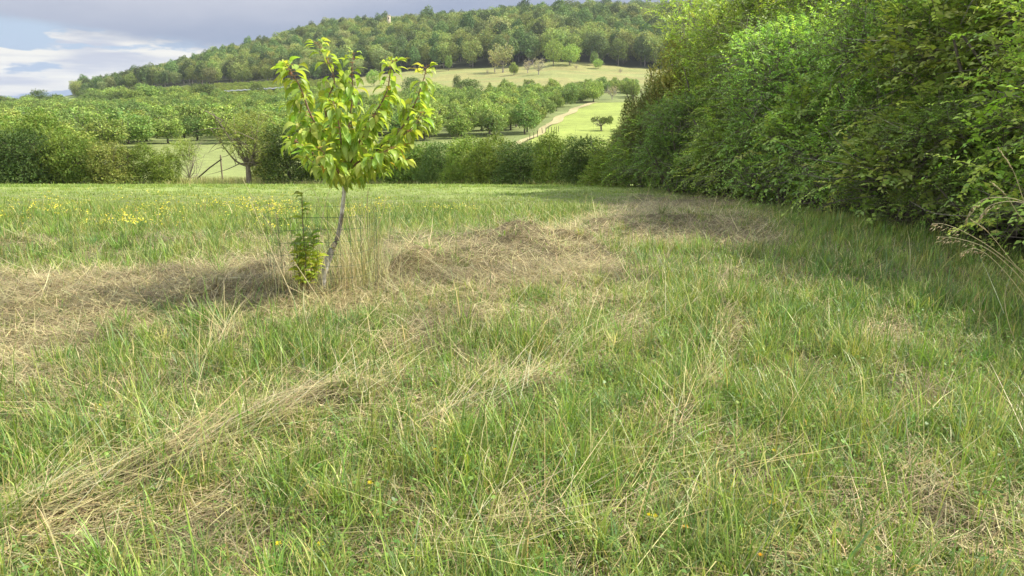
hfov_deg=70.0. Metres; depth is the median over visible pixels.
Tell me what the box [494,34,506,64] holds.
woodland tree
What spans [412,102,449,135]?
orchard tree
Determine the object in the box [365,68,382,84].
field tree
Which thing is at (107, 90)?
skyline tree
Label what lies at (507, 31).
woodland tree
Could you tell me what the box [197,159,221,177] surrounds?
leaning pole
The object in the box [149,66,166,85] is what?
woodland tree
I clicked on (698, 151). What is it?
plum tree
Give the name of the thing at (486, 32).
woodland tree
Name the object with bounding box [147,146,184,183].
hedge bush
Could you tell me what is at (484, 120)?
orchard tree
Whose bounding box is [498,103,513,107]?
orchard tree
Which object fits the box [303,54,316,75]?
woodland tree
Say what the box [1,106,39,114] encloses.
orchard tree
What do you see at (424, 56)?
woodland tree
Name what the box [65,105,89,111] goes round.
orchard tree
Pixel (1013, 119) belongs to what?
shrub
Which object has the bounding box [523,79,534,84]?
scrub tree
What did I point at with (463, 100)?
orchard tree
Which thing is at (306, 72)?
woodland tree
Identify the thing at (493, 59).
pale tree
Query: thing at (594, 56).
field tree
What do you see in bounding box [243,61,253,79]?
woodland tree
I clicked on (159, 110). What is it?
orchard tree
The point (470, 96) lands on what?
orchard tree
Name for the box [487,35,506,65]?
woodland tree
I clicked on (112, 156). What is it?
hedge bush
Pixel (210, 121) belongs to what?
orchard tree
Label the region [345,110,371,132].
orchard tree
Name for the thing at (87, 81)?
woodland tree
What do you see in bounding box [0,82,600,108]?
orchard
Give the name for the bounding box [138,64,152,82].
woodland tree
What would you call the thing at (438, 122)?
orchard tree
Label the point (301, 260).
leafy seedling
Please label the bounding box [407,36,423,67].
woodland tree
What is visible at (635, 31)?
woodland tree
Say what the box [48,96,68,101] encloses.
skyline tree
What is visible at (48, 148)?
hedge bush
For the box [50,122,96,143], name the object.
orchard tree
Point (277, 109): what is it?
orchard tree
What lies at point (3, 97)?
skyline tree
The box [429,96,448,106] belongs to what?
orchard tree
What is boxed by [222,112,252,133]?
orchard tree
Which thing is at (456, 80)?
field tree
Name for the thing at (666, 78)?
yellow tree
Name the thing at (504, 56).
pale tree
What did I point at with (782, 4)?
fruit tree
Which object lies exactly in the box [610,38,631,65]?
woodland tree
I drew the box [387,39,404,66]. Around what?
woodland tree
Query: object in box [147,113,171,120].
orchard tree
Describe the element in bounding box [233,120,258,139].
orchard tree
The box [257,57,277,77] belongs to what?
woodland tree
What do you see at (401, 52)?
woodland tree
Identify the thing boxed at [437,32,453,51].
woodland tree
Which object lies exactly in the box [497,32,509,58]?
woodland tree
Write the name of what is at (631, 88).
scrub tree
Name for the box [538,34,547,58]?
woodland tree
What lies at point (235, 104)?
orchard tree
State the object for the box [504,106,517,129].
orchard tree
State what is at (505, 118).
orchard tree
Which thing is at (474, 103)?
orchard tree
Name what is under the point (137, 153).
hedge bush
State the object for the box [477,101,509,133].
orchard tree
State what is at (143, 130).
orchard tree
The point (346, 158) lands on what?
young cherry tree
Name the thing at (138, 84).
skyline tree
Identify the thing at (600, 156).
hedge bush
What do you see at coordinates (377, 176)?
hedge bush
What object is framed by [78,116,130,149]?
orchard tree
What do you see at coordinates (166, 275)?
dry grass
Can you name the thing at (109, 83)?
woodland tree
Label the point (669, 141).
thorn bush
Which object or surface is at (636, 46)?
woodland tree
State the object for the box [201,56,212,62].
woodland tree
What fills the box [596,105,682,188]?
shrub
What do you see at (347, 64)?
woodland tree
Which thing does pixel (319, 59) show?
woodland tree
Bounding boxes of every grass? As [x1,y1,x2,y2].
[0,175,1023,575]
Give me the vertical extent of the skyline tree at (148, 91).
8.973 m
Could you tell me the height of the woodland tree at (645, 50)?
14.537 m
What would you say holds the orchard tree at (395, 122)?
on the ground at (564, 70)
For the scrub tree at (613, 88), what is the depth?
236.43 m
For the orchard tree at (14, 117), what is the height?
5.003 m
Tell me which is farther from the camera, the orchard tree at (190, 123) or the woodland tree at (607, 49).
the woodland tree at (607, 49)
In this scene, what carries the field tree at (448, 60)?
on the ground at (564, 70)
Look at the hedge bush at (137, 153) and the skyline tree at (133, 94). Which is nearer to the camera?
the hedge bush at (137, 153)
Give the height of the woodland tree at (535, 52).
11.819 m
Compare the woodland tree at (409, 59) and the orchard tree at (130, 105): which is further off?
the woodland tree at (409, 59)
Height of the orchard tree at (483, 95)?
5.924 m
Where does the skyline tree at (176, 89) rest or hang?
on the ground at (564, 70)
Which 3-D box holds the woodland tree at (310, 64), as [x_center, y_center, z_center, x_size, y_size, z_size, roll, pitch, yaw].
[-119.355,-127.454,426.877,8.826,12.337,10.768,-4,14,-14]
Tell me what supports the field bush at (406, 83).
on the ground at (564, 70)
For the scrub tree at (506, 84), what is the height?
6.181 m
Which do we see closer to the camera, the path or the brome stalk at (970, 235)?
the brome stalk at (970, 235)
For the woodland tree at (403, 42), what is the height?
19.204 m
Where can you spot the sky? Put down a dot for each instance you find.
(47, 45)
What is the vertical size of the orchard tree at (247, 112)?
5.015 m
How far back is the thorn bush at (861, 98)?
11.42 m
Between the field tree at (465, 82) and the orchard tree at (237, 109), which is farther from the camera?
the field tree at (465, 82)
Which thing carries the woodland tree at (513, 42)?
on the ground at (564, 70)
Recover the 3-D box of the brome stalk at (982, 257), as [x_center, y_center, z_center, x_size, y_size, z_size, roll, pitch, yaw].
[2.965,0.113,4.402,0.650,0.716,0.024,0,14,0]
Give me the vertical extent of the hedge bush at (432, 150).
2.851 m
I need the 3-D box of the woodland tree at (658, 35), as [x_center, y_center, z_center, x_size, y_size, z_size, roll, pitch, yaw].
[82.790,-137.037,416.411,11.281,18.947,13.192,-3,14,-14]
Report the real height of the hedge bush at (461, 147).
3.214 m
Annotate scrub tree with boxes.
[498,82,510,87]
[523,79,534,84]
[543,81,556,88]
[549,79,560,86]
[594,76,606,88]
[601,82,611,92]
[605,76,618,83]
[607,85,618,98]
[609,81,617,91]
[616,80,624,89]
[619,81,628,95]
[624,79,637,93]
[626,82,640,96]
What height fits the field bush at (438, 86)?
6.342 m
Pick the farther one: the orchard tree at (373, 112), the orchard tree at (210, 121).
the orchard tree at (373, 112)
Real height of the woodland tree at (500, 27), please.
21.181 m
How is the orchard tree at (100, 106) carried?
on the ground at (564, 70)
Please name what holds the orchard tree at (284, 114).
on the ground at (564, 70)
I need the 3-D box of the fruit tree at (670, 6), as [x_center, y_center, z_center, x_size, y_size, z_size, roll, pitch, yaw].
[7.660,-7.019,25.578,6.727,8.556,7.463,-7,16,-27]
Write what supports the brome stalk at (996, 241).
on the ground at (564, 70)
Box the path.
[503,101,610,150]
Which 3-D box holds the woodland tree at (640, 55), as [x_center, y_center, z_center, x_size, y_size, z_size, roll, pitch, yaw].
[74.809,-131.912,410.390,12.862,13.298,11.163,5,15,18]
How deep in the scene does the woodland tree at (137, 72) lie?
474.95 m
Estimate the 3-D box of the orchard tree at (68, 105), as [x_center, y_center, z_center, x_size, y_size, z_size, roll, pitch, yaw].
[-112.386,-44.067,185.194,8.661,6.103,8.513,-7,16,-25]
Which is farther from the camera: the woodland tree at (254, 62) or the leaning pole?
the woodland tree at (254, 62)
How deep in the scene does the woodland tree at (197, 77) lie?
444.68 m
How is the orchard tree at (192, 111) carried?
on the ground at (564, 70)
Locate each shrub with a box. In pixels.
[164,136,208,178]
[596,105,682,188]
[908,0,1023,264]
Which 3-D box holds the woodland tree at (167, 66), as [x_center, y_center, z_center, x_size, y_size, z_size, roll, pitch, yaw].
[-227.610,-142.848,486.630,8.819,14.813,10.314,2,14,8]
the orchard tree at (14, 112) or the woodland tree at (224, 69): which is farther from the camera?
the woodland tree at (224, 69)
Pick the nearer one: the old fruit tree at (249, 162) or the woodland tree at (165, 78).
the old fruit tree at (249, 162)
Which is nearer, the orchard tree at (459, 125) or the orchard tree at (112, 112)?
the orchard tree at (112, 112)
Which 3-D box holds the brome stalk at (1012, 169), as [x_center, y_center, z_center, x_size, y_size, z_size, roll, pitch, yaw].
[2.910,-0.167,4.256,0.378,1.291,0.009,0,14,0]
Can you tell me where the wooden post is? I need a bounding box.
[220,155,222,177]
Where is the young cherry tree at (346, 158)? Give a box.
[271,37,437,291]
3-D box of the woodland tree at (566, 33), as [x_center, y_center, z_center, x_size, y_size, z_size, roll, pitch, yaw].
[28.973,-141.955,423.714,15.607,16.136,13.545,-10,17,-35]
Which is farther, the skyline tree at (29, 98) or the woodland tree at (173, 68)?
the woodland tree at (173, 68)
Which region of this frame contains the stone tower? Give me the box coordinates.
[387,15,390,23]
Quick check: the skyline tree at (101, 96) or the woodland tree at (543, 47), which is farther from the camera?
the woodland tree at (543, 47)
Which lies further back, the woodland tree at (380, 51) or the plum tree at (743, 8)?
the woodland tree at (380, 51)
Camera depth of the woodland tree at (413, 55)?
415.22 m
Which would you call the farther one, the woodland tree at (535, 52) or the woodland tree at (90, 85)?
the woodland tree at (90, 85)
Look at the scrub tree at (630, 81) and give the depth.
245.36 m
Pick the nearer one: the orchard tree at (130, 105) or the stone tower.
the orchard tree at (130, 105)
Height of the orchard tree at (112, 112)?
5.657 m
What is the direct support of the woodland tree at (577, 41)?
on the ground at (564, 70)
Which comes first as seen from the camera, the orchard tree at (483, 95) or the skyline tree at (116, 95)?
the orchard tree at (483, 95)
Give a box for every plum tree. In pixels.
[658,10,799,197]
[669,0,864,195]
[730,0,988,211]
[781,0,1023,237]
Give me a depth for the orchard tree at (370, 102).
173.25 m
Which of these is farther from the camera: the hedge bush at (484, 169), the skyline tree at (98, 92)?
the skyline tree at (98, 92)
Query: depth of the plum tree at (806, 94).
12.87 m
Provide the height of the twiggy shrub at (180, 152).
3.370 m
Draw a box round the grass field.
[509,102,648,164]
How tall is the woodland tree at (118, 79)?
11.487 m
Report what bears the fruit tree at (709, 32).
on the ground at (564, 70)
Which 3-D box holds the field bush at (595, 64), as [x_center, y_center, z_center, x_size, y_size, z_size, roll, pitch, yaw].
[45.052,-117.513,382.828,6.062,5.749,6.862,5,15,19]
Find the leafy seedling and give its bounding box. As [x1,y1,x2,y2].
[288,191,328,288]
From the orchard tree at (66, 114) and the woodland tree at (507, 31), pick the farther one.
the woodland tree at (507, 31)
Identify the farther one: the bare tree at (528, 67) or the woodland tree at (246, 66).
the woodland tree at (246, 66)
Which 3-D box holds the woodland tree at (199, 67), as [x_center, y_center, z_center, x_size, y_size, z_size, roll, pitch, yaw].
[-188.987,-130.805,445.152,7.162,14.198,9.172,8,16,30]
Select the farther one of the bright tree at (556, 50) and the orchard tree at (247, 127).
the bright tree at (556, 50)
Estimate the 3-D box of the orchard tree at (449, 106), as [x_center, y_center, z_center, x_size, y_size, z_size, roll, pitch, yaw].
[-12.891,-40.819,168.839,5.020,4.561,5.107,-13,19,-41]
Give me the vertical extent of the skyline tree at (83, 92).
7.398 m
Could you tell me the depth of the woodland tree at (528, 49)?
401.24 m
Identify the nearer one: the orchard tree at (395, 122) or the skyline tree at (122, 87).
the orchard tree at (395, 122)
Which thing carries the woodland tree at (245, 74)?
on the ground at (564, 70)
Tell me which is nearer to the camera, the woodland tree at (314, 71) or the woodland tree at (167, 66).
the woodland tree at (314, 71)
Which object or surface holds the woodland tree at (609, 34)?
on the ground at (564, 70)
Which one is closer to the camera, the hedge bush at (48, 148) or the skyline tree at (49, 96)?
the hedge bush at (48, 148)
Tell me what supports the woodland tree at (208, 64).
on the ground at (564, 70)
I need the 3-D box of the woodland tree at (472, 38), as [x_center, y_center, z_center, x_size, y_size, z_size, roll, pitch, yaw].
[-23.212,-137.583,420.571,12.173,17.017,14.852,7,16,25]
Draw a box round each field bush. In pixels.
[400,76,421,89]
[413,81,450,93]
[593,59,602,67]
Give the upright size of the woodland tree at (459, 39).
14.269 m
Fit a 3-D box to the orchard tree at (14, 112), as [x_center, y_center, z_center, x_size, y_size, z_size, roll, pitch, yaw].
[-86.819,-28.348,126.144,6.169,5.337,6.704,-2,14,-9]
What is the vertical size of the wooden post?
1.651 m
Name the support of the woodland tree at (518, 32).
on the ground at (564, 70)
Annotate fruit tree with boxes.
[194,106,280,183]
[624,0,786,193]
[634,0,742,180]
[640,0,734,186]
[690,0,907,203]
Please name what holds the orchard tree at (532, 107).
on the ground at (564, 70)
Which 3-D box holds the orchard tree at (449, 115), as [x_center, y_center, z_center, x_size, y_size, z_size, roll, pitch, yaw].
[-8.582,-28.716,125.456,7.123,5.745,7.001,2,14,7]
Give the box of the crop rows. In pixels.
[123,76,355,94]
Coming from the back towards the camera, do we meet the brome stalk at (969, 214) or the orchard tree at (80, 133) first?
the orchard tree at (80, 133)
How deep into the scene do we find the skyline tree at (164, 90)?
332.77 m
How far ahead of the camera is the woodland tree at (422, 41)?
440.53 m
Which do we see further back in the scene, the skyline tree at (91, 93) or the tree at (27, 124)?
the skyline tree at (91, 93)
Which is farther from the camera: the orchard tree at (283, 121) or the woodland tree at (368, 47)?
the woodland tree at (368, 47)
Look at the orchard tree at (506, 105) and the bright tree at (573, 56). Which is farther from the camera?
the bright tree at (573, 56)
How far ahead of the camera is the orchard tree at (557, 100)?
188.90 m
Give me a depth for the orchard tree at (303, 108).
126.31 m
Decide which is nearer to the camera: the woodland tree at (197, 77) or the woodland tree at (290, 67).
the woodland tree at (290, 67)
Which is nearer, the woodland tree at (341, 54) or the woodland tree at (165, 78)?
the woodland tree at (341, 54)
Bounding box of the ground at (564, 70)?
[0,16,1023,575]
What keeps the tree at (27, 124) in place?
on the ground at (564, 70)
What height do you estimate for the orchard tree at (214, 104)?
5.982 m
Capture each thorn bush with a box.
[616,87,718,194]
[690,3,865,205]
[760,0,1010,219]
[862,73,1023,244]
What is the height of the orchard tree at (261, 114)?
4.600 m
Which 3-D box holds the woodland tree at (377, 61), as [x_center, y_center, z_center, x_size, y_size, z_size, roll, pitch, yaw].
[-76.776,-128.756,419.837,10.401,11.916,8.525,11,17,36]
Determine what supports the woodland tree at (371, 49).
on the ground at (564, 70)
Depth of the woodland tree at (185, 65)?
460.90 m
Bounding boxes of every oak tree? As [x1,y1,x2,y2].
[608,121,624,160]
[617,75,667,186]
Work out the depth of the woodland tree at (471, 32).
443.21 m
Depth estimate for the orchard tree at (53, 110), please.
119.82 m
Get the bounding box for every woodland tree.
[69,81,77,96]
[79,83,87,90]
[81,77,89,87]
[87,80,94,88]
[92,76,102,88]
[97,81,107,90]
[107,76,116,87]
[114,73,123,88]
[121,73,129,86]
[124,73,136,87]
[132,66,141,83]
[135,67,145,83]
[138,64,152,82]
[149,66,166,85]
[151,68,168,86]
[153,71,167,85]
[160,70,168,86]
[163,62,171,84]
[166,70,173,84]
[168,62,178,84]
[169,71,181,85]
[177,65,186,83]
[178,58,194,82]
[183,65,196,82]
[193,68,206,82]
[194,62,206,83]
[200,66,217,83]
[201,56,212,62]
[203,59,218,81]
[212,66,222,82]
[215,60,223,77]
[221,59,237,81]
[226,64,243,81]
[227,55,239,63]
[240,68,252,80]
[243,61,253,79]
[247,57,259,80]
[249,64,261,80]
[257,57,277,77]
[258,50,270,61]
[259,64,273,80]
[266,57,278,79]
[273,53,289,75]
[289,60,299,77]
[292,50,302,76]
[299,62,310,77]
[301,59,312,78]
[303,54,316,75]
[310,62,321,77]
[311,57,328,77]
[321,56,336,75]
[333,49,350,71]
[340,58,354,71]
[349,58,363,73]
[352,45,367,74]
[359,60,368,71]
[362,44,378,65]
[366,51,372,69]
[367,44,385,69]
[371,48,394,73]
[371,54,385,71]
[382,42,392,57]
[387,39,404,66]
[393,32,408,62]
[394,45,407,70]
[397,36,408,68]
[405,43,421,67]
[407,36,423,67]
[408,46,420,69]
[418,42,433,64]
[419,38,429,63]
[427,32,440,45]
[428,42,442,68]
[434,42,451,67]
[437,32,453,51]
[443,42,461,66]
[452,29,470,53]
[455,36,463,60]
[460,34,480,46]
[461,39,482,66]
[462,41,477,65]
[463,25,476,39]
[475,31,496,63]
[478,27,499,37]
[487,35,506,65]
[492,18,507,35]
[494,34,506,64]
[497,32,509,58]
[500,28,512,57]
[506,36,519,62]
[509,25,527,61]
[518,31,540,64]
[525,42,539,62]
[529,17,547,55]
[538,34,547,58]
[539,27,561,56]
[549,30,568,53]
[554,25,571,35]
[558,29,569,52]
[564,32,585,59]
[569,28,580,37]
[579,25,599,60]
[581,30,595,62]
[589,31,606,63]
[599,37,610,62]
[603,27,628,60]
[607,27,625,62]
[609,21,626,33]
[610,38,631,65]
[614,32,637,63]
[617,30,635,62]
[630,26,641,60]
[631,30,657,63]
[633,31,648,64]
[634,42,655,61]
[637,41,651,65]
[643,34,664,63]
[654,30,664,57]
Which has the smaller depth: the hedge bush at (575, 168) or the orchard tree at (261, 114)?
the hedge bush at (575, 168)
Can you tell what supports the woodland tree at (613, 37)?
on the ground at (564, 70)
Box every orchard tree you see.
[0,112,22,127]
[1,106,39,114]
[1,108,24,118]
[8,104,37,110]
[34,106,85,116]
[35,104,61,109]
[36,116,86,135]
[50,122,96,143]
[51,107,93,121]
[52,103,81,108]
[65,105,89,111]
[67,110,108,138]
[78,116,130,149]
[84,104,98,111]
[91,103,122,110]
[97,107,158,143]
[103,102,143,109]
[114,115,156,146]
[131,109,166,140]
[132,107,152,112]
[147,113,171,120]
[150,102,190,111]
[151,102,180,117]
[151,118,185,142]
[169,115,193,137]
[177,103,217,120]
[178,115,212,139]
[193,101,214,107]
[198,109,243,142]
[205,102,226,108]
[212,104,233,111]
[219,101,243,108]
[220,106,251,114]
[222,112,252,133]
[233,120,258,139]
[234,109,269,136]
[247,107,274,113]
[256,104,274,111]
[257,101,283,109]
[257,112,278,125]
[258,114,296,138]
[264,98,286,107]
[268,111,291,118]
[271,106,286,114]
[279,105,316,115]
[339,106,364,117]
[345,109,386,132]
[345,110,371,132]
[357,99,378,106]
[384,105,416,133]
[409,104,443,139]
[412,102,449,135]
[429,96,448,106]
[441,104,478,135]
[443,111,474,137]
[446,102,461,112]
[458,97,467,103]
[461,98,492,109]
[466,93,486,102]
[471,104,483,130]
[474,109,505,135]
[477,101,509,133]
[479,92,495,102]
[479,108,509,133]
[487,91,511,103]
[494,96,519,106]
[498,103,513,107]
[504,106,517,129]
[509,103,543,133]
[511,98,541,105]
[516,103,539,131]
[518,95,541,104]
[523,99,545,120]
[537,98,557,116]
[548,93,563,110]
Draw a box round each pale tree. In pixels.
[487,49,500,71]
[492,40,514,72]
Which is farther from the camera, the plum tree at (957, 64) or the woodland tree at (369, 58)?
the woodland tree at (369, 58)
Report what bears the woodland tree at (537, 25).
on the ground at (564, 70)
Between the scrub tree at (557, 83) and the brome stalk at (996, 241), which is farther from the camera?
the scrub tree at (557, 83)
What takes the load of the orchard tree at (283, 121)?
on the ground at (564, 70)
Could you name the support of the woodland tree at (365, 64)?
on the ground at (564, 70)
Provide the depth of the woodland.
523.14 m
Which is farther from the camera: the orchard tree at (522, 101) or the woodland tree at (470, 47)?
the woodland tree at (470, 47)
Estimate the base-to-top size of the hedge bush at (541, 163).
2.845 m
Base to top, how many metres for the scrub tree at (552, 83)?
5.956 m
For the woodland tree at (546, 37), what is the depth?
403.62 m
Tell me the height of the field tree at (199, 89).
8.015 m
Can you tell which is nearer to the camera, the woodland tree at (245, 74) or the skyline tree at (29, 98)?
the skyline tree at (29, 98)
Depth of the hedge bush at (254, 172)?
46.94 m
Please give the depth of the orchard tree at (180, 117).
121.89 m
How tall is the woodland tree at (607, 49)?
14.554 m
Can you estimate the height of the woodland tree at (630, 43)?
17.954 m
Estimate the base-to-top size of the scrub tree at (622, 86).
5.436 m
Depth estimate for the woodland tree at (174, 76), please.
456.14 m
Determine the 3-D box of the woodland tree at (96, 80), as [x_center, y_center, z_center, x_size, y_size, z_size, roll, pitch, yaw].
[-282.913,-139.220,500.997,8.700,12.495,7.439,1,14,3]
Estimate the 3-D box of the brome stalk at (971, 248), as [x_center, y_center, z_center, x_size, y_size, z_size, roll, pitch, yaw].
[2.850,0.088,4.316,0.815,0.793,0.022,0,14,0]
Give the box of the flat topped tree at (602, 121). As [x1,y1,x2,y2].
[590,113,613,130]
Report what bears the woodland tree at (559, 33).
on the ground at (564, 70)
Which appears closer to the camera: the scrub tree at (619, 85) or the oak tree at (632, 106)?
the oak tree at (632, 106)
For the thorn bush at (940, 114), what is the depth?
8.83 m
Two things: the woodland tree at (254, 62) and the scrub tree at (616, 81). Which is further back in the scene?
the woodland tree at (254, 62)
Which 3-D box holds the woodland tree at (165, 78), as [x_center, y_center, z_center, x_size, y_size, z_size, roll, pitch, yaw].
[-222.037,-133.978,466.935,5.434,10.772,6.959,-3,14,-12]
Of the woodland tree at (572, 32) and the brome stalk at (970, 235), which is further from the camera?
the woodland tree at (572, 32)
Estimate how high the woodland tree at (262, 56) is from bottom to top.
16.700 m
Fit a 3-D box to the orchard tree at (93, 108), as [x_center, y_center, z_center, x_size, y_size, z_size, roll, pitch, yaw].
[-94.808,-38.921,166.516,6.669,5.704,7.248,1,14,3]
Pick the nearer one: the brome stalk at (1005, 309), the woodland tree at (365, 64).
the brome stalk at (1005, 309)
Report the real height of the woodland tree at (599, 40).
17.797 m
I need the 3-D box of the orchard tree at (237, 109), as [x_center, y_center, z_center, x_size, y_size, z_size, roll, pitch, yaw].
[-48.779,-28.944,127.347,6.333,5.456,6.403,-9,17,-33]
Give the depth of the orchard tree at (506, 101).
155.27 m
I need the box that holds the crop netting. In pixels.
[224,87,281,91]
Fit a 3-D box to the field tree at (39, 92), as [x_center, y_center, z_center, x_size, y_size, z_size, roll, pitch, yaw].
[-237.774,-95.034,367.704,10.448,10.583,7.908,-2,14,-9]
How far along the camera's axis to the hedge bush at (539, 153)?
34.09 m
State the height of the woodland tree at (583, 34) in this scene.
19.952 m
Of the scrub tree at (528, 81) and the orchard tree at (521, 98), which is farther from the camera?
the scrub tree at (528, 81)
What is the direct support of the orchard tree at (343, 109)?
on the ground at (564, 70)
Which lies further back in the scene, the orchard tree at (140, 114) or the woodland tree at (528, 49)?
the woodland tree at (528, 49)
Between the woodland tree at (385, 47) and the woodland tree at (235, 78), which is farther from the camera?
the woodland tree at (385, 47)
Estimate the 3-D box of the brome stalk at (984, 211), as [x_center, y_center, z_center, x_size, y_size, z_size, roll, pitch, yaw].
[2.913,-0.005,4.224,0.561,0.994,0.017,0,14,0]
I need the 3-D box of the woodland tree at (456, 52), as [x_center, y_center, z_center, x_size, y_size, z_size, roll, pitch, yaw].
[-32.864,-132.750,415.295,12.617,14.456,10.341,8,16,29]
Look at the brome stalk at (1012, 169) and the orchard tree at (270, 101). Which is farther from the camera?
the orchard tree at (270, 101)
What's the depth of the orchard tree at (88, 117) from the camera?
101.85 m
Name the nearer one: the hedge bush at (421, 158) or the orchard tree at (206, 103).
the hedge bush at (421, 158)
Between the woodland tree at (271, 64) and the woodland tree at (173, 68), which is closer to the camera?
the woodland tree at (271, 64)
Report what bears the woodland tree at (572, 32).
on the ground at (564, 70)
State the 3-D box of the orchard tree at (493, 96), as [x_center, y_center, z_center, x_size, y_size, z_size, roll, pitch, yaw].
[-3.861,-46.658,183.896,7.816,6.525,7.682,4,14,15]
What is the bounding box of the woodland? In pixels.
[68,0,734,94]
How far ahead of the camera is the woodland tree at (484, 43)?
415.82 m
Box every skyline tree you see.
[0,95,13,101]
[15,96,33,101]
[19,94,39,101]
[42,93,64,100]
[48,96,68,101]
[73,89,88,97]
[78,91,100,99]
[94,91,114,100]
[96,94,108,99]
[101,86,119,94]
[105,90,125,99]
[114,85,133,94]
[121,89,146,99]
[134,83,147,89]
[137,84,162,96]
[148,85,167,94]
[168,86,186,93]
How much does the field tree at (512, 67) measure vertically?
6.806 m
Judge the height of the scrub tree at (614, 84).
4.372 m
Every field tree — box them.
[30,88,48,99]
[190,82,222,95]
[249,83,265,90]
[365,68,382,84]
[444,55,452,70]
[451,75,460,87]
[454,78,486,90]
[509,62,518,73]
[590,51,598,62]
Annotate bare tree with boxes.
[523,59,531,72]
[531,58,547,74]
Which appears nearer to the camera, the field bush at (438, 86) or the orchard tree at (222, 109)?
the orchard tree at (222, 109)
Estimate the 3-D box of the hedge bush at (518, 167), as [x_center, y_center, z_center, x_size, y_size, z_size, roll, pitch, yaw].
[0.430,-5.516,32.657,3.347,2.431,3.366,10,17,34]
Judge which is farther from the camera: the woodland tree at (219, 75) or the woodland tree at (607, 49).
the woodland tree at (219, 75)
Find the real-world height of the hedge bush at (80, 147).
3.877 m
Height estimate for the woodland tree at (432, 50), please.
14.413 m
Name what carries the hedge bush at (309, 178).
on the ground at (564, 70)
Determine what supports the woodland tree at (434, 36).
on the ground at (564, 70)
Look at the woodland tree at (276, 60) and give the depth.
421.25 m
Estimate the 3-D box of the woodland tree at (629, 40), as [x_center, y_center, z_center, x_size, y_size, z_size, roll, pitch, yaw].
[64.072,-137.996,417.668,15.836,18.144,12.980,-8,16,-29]
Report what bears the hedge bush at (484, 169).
on the ground at (564, 70)
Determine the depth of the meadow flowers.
10.58 m
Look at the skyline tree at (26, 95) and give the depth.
357.78 m
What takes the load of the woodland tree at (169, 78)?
on the ground at (564, 70)
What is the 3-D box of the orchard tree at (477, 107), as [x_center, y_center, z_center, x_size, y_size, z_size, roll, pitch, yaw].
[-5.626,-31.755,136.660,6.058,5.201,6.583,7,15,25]
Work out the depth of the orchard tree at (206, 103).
164.89 m
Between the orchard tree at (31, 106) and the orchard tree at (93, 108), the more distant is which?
the orchard tree at (31, 106)
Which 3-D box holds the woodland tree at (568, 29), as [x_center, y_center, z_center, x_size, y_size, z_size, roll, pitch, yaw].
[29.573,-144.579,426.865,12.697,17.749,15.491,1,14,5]
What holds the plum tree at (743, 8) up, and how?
on the ground at (564, 70)
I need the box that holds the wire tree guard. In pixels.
[263,204,378,303]
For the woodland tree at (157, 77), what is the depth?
464.74 m
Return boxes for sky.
[0,0,848,98]
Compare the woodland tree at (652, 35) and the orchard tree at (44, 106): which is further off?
the woodland tree at (652, 35)
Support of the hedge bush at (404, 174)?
on the ground at (564, 70)
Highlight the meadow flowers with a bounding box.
[0,186,476,226]
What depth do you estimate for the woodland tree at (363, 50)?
427.70 m
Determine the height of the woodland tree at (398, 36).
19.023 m
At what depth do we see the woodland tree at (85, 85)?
512.40 m
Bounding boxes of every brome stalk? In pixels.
[930,223,1023,274]
[934,237,1023,281]
[959,248,1023,295]
[965,197,1023,225]
[970,219,1023,272]
[978,201,1021,222]
[991,182,1023,220]
[997,148,1023,200]
[1004,268,1020,352]
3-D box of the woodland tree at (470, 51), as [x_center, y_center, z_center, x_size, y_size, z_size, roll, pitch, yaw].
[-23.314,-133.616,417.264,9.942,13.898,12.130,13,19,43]
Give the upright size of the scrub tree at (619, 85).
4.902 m
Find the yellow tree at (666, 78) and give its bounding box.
[643,32,691,178]
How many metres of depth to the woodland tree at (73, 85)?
536.43 m
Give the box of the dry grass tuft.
[239,180,438,308]
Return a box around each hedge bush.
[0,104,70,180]
[0,121,26,182]
[0,126,62,184]
[23,125,81,183]
[43,129,113,183]
[81,136,140,184]
[114,140,161,183]
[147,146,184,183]
[247,142,286,183]
[254,124,315,183]
[296,151,321,181]
[356,142,410,183]
[376,137,437,183]
[405,143,445,182]
[411,137,461,183]
[436,129,492,183]
[456,132,523,184]
[488,139,555,184]
[519,143,564,179]
[528,128,578,184]
[553,134,610,184]
[573,134,651,186]
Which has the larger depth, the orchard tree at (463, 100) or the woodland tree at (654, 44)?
the woodland tree at (654, 44)
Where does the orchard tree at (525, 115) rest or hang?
on the ground at (564, 70)
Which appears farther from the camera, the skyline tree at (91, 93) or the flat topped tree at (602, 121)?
the skyline tree at (91, 93)
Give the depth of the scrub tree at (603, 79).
277.18 m
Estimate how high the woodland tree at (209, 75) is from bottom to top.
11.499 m
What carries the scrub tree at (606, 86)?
on the ground at (564, 70)
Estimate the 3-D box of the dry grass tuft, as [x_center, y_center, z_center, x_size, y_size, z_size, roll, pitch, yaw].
[-1.504,-0.292,6.045,1.990,1.318,1.484,-8,16,-30]
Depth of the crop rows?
381.78 m
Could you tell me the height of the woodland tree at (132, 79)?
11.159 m
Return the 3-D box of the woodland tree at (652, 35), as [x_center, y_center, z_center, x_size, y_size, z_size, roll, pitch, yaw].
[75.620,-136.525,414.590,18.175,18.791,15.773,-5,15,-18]
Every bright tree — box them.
[540,37,563,65]
[560,43,580,64]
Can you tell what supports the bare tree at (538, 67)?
on the ground at (564, 70)
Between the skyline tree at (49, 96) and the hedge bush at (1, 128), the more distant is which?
the skyline tree at (49, 96)

